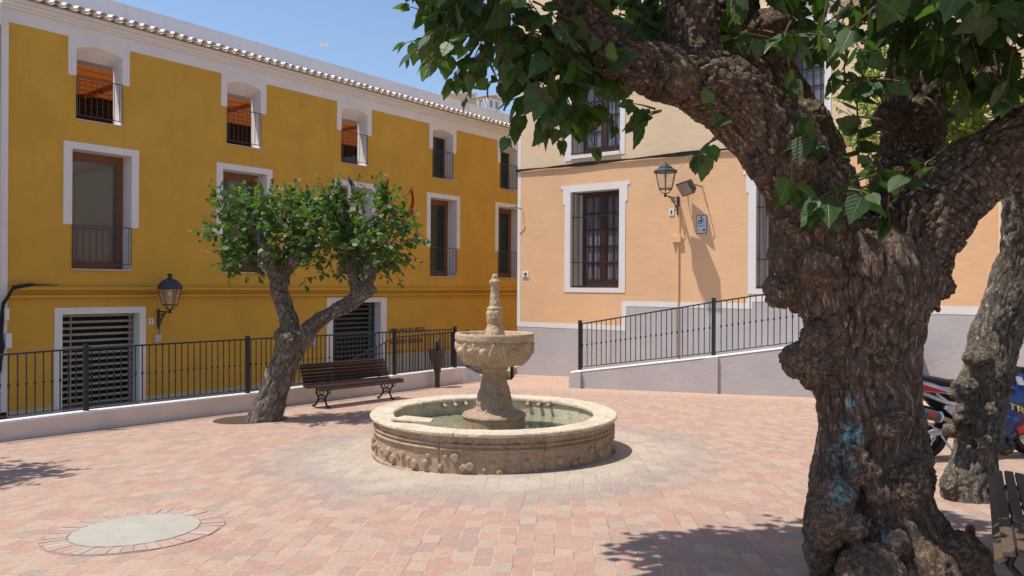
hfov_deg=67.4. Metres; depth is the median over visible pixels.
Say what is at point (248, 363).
metal railing
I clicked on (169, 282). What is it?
wall lantern
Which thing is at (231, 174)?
window
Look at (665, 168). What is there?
wall lantern
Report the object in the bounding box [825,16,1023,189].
bushy tree
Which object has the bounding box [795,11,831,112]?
window
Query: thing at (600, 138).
window
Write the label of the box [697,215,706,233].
poster
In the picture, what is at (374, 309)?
door
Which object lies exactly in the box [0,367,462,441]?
wall
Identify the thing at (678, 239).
conduit pipe
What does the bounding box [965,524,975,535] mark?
drinks can
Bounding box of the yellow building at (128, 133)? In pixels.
[0,0,517,417]
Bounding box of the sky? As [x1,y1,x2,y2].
[113,0,518,115]
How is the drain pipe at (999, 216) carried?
attached to the orange building at (594, 243)
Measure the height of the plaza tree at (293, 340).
4.656 m
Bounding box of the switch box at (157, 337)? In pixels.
[154,329,161,341]
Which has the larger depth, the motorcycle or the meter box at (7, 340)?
the meter box at (7, 340)
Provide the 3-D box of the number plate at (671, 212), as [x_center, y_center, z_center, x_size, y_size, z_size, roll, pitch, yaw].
[4.179,-1.986,20.117,0.145,0.182,0.022,0,0,36]
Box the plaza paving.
[0,374,1023,575]
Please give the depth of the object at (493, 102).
32.86 m
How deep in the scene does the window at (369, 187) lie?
23.87 m
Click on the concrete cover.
(132, 532)
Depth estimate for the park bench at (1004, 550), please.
4.71 m
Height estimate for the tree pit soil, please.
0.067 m
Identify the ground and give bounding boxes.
[0,403,134,418]
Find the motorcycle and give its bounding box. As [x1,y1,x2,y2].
[922,366,1023,456]
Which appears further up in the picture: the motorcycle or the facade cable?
the facade cable
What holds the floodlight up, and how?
attached to the orange building at (594, 243)
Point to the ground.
(3, 414)
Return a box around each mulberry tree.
[392,0,1023,575]
[938,21,1023,503]
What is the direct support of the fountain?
on the plaza paving
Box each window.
[63,140,138,270]
[216,162,272,273]
[334,179,376,275]
[426,192,459,277]
[429,124,456,180]
[495,202,517,278]
[497,140,517,191]
[561,181,629,292]
[565,89,624,160]
[743,171,775,293]
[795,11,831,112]
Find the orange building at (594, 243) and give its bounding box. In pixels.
[517,0,1023,388]
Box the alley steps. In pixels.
[443,361,516,379]
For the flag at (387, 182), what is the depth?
23.00 m
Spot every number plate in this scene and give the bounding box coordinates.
[149,318,153,323]
[522,271,528,278]
[669,209,673,215]
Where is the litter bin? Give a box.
[428,339,446,387]
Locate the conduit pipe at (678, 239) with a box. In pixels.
[671,207,683,358]
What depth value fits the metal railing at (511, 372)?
22.26 m
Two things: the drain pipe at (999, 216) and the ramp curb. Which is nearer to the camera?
the drain pipe at (999, 216)
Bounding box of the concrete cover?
[38,509,225,555]
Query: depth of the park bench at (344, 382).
15.73 m
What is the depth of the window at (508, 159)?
29.60 m
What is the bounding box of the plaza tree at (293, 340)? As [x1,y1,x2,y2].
[187,171,430,422]
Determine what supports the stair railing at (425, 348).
on the ground
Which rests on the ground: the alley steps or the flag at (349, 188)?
the alley steps
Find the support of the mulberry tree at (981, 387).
on the plaza paving
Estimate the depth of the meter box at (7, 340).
15.97 m
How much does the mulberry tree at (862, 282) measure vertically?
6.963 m
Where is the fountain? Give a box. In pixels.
[370,274,617,474]
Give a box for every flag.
[346,177,354,217]
[348,177,352,195]
[381,174,390,209]
[398,186,413,221]
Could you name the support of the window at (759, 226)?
in the orange building at (594, 243)
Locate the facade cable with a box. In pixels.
[516,120,989,171]
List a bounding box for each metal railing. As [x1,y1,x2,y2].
[0,326,456,417]
[466,330,513,379]
[578,294,799,369]
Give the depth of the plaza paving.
7.35 m
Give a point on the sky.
(362, 36)
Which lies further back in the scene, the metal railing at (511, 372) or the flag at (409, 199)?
the flag at (409, 199)
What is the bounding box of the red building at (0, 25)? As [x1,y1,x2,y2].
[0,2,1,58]
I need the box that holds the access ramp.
[569,347,813,397]
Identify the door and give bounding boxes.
[54,306,145,412]
[326,297,386,377]
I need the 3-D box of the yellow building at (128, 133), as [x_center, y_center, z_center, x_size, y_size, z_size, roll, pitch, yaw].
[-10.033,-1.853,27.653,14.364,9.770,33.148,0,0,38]
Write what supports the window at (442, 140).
in the yellow building at (128, 133)
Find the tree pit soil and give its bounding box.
[213,415,287,423]
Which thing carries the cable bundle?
attached to the yellow building at (128, 133)
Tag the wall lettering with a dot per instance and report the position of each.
(408, 332)
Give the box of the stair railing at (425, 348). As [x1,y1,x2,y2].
[327,332,452,381]
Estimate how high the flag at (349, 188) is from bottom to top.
1.138 m
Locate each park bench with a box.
[299,358,403,407]
[987,471,1023,575]
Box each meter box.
[4,308,8,320]
[4,333,11,348]
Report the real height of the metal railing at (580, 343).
2.290 m
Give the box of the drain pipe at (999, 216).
[998,200,1001,253]
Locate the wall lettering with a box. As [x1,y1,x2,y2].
[389,327,424,343]
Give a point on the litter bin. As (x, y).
(437, 354)
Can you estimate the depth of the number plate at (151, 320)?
18.42 m
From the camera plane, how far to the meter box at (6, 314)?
15.94 m
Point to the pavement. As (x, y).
(175, 399)
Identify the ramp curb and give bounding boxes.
[462,367,481,382]
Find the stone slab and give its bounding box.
[391,415,433,423]
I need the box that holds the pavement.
[0,368,442,419]
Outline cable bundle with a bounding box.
[0,283,50,373]
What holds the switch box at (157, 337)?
attached to the yellow building at (128, 133)
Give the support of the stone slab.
on the fountain
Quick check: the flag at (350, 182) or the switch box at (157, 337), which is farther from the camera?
the flag at (350, 182)
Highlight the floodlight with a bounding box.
[676,179,709,212]
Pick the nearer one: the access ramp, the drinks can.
the drinks can
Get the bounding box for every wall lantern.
[157,273,182,328]
[654,162,678,214]
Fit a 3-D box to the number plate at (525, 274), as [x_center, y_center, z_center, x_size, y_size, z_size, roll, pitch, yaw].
[0.403,-0.389,22.835,0.224,0.214,0.023,0,0,36]

